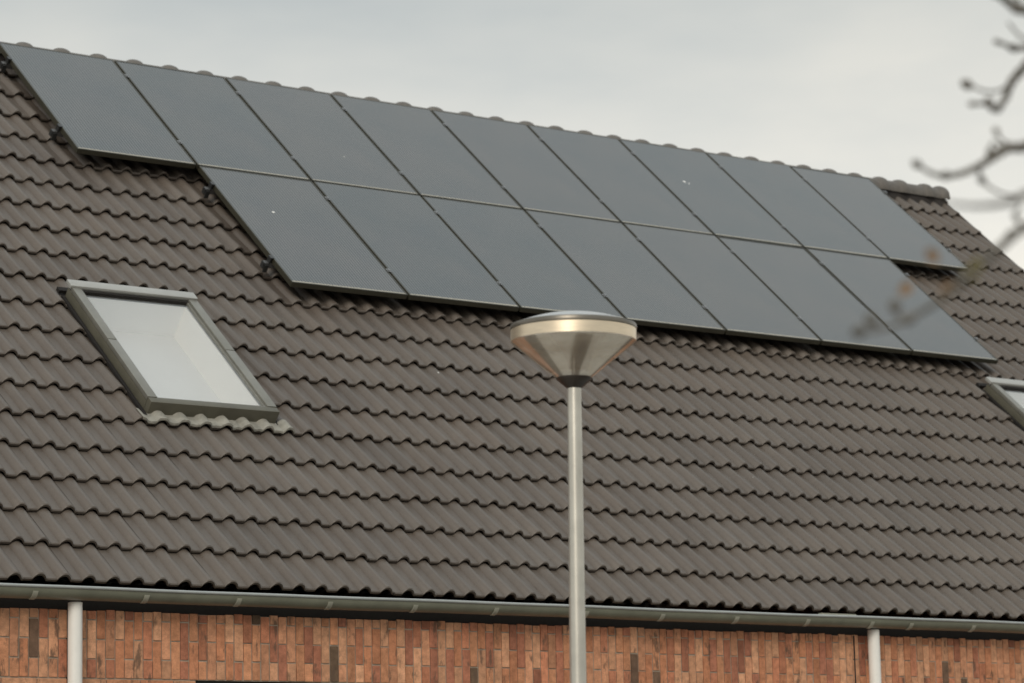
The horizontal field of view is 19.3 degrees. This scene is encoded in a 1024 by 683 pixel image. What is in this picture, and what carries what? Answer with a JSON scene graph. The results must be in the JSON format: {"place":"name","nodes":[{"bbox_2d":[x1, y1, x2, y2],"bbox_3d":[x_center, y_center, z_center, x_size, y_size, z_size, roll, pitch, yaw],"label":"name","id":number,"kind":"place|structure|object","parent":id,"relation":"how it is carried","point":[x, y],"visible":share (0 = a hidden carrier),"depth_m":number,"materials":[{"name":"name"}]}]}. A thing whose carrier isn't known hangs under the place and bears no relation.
{"place":"outdoors","nodes":[
{"label":"outdoors","id":0,"kind":"place"},
{"bbox_2d":[0,0,1023,268],"label":"sky","id":1,"kind":"structure","parent":0,"point":[867,88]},
{"label":"ground","id":2,"kind":"structure","parent":0,"visible":0},
{"bbox_2d":[0,41,1023,682],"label":"brick house","id":3,"kind":"structure","parent":2,"relation":"on","point":[224,457],"depth_m":20.52,"materials":[{"name":"tile"}]},
{"bbox_2d":[0,61,13,72],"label":"mounting rail","id":4,"kind":"object","parent":3,"relation":"attached to","point":[4,66],"visible":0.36,"depth_m":22.96,"materials":[{"name":"metal"}]},
{"bbox_2d":[0,42,195,168],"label":"solar panel","id":5,"kind":"object","parent":4,"relation":"attached to","point":[95,106],"visible":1,"depth_m":22.81,"materials":[{"name":"black glass"}]},
{"bbox_2d":[114,60,309,180],"bbox_3d":[-2.334,-1.716,23.491,1.026,0.053,1.670,6,29,-36],"label":"solar panel","id":6,"kind":"object","parent":4,"relation":"attached to","point":[211,121],"visible":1,"depth_m":23.45,"materials":[{"name":"grey glass"}]},
{"bbox_2d":[225,78,418,194],"bbox_3d":[-1.519,-1.633,24.097,1.026,0.053,1.670,6,29,-36],"label":"solar panel","id":7,"kind":"object","parent":4,"relation":"attached to","point":[321,137],"visible":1,"depth_m":24.05,"materials":[{"name":"grey glass"}]},
{"bbox_2d":[331,94,521,208],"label":"solar panel","id":8,"kind":"object","parent":4,"relation":"attached to","point":[426,152],"visible":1,"depth_m":24.66,"materials":[{"name":"grey glass"}]},
{"bbox_2d":[431,110,619,222],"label":"solar panel","id":9,"kind":"object","parent":4,"relation":"attached to","point":[525,166],"visible":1,"depth_m":25.27,"materials":[{"name":"grey glass"}]},
{"bbox_2d":[706,153,887,258],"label":"solar panel","id":10,"kind":"object","parent":4,"relation":"attached to","point":[800,209],"visible":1,"depth_m":27.08,"materials":[{"name":"grey glass"}]},
{"bbox_2d":[49,129,63,140],"bbox_3d":[0.257,-1.189,25.046,9.272,0.096,0.252,6,29,-36],"label":"mounting rail","id":11,"kind":"object","parent":3,"relation":"attached to","point":[53,133],"visible":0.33,"depth_m":22.22,"materials":[{"name":"metal"}]},
{"bbox_2d":[527,125,713,234],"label":"solar panel","id":12,"kind":"object","parent":11,"relation":"attached to","point":[621,181],"visible":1,"depth_m":25.87,"materials":[{"name":"grey glass"}]},
{"bbox_2d":[619,139,802,246],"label":"solar panel","id":13,"kind":"object","parent":11,"relation":"attached to","point":[711,193],"visible":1,"depth_m":26.48,"materials":[{"name":"grey glass"}]},
{"bbox_2d":[790,166,966,271],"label":"solar panel","id":14,"kind":"object","parent":11,"relation":"attached to","point":[889,227],"visible":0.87,"depth_m":27.69,"materials":[{"name":"grey glass"}]},
{"bbox_2d":[56,279,294,433],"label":"roof window","id":15,"kind":"structure","parent":3,"relation":"in","point":[172,361],"depth_m":20.16,"materials":[{"name":"grey metal"}]},
{"bbox_2d":[201,187,216,198],"bbox_3d":[0.550,-0.855,24.606,7.232,0.096,0.252,6,29,-36],"label":"mounting rail","id":16,"kind":"object","parent":3,"relation":"attached to","point":[206,191],"visible":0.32,"depth_m":22.38,"materials":[{"name":"metal"}]},
{"bbox_2d":[313,181,518,311],"bbox_3d":[-0.730,-0.732,22.912,1.026,0.052,1.670,6,29,-36],"label":"solar panel","id":17,"kind":"object","parent":16,"relation":"attached to","point":[414,244],"visible":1,"depth_m":22.84,"materials":[{"name":"black glass"}]},
{"bbox_2d":[422,196,623,317],"bbox_3d":[0.086,-0.648,23.518,1.026,0.052,1.670,6,29,-36],"label":"solar panel","id":18,"kind":"object","parent":16,"relation":"attached to","point":[524,260],"visible":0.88,"depth_m":23.48,"materials":[{"name":"grey glass"}]},
{"bbox_2d":[195,681,271,682],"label":"window","id":19,"kind":"structure","parent":3,"relation":"in","point":[195,681],"depth_m":17.73,"materials":[{"name":"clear glass"}]},
{"bbox_2d":[260,260,275,272],"bbox_3d":[1.046,-0.288,23.860,7.232,0.096,0.252,6,29,-36],"label":"mounting rail","id":20,"kind":"object","parent":3,"relation":"attached to","point":[265,265],"visible":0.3,"depth_m":21.64,"materials":[{"name":"metal"}]},
{"bbox_2d":[198,166,407,298],"bbox_3d":[-1.558,-0.812,22.299,1.052,0.062,1.670,6,29,-36],"label":"solar panel","id":21,"kind":"object","parent":20,"relation":"attached to","point":[302,233],"visible":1,"depth_m":22.23,"materials":[{"name":"black glass"}]},
{"bbox_2d":[525,210,725,333],"bbox_3d":[0.902,-0.565,24.124,1.026,0.052,1.670,6,29,-36],"label":"solar panel","id":22,"kind":"object","parent":20,"relation":"attached to","point":[626,271],"visible":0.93,"depth_m":24.06,"materials":[{"name":"grey glass"}]},
{"bbox_2d":[623,223,820,344],"bbox_3d":[1.718,-0.481,24.730,1.026,0.052,1.670,6,29,-36],"label":"solar panel","id":23,"kind":"object","parent":20,"relation":"attached to","point":[725,285],"visible":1,"depth_m":24.66,"materials":[{"name":"grey glass"}]},
{"bbox_2d":[716,236,911,354],"bbox_3d":[2.534,-0.397,25.337,1.026,0.052,1.670,6,29,-36],"label":"solar panel","id":24,"kind":"object","parent":20,"relation":"attached to","point":[819,299],"visible":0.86,"depth_m":25.30,"materials":[{"name":"grey glass"}]},
{"bbox_2d":[806,248,997,363],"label":"solar panel","id":25,"kind":"object","parent":20,"relation":"attached to","point":[872,284],"visible":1,"depth_m":25.88,"materials":[{"name":"grey glass"}]},
{"bbox_2d":[975,377,1023,430],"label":"roof window","id":26,"kind":"structure","parent":3,"relation":"in","point":[1006,394],"depth_m":25.23,"materials":[{"name":"grey metal"}]},
{"bbox_2d":[851,0,1023,337],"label":"bare tree","id":27,"kind":"object","parent":2,"relation":"on","point":[970,273],"visible":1,"depth_m":4.73,"materials":[{"name":"brown plant"}]},
{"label":"pavement","id":28,"kind":"structure","parent":0,"visible":0},
{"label":"planting soil","id":29,"kind":"structure","parent":28,"relation":"on","visible":0},
{"bbox_2d":[510,310,636,682],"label":"street lamp","id":30,"kind":"object","parent":29,"relation":"on","point":[577,338],"visible":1,"depth_m":12.93,"materials":[{"name":"silver metal"}]}
]}

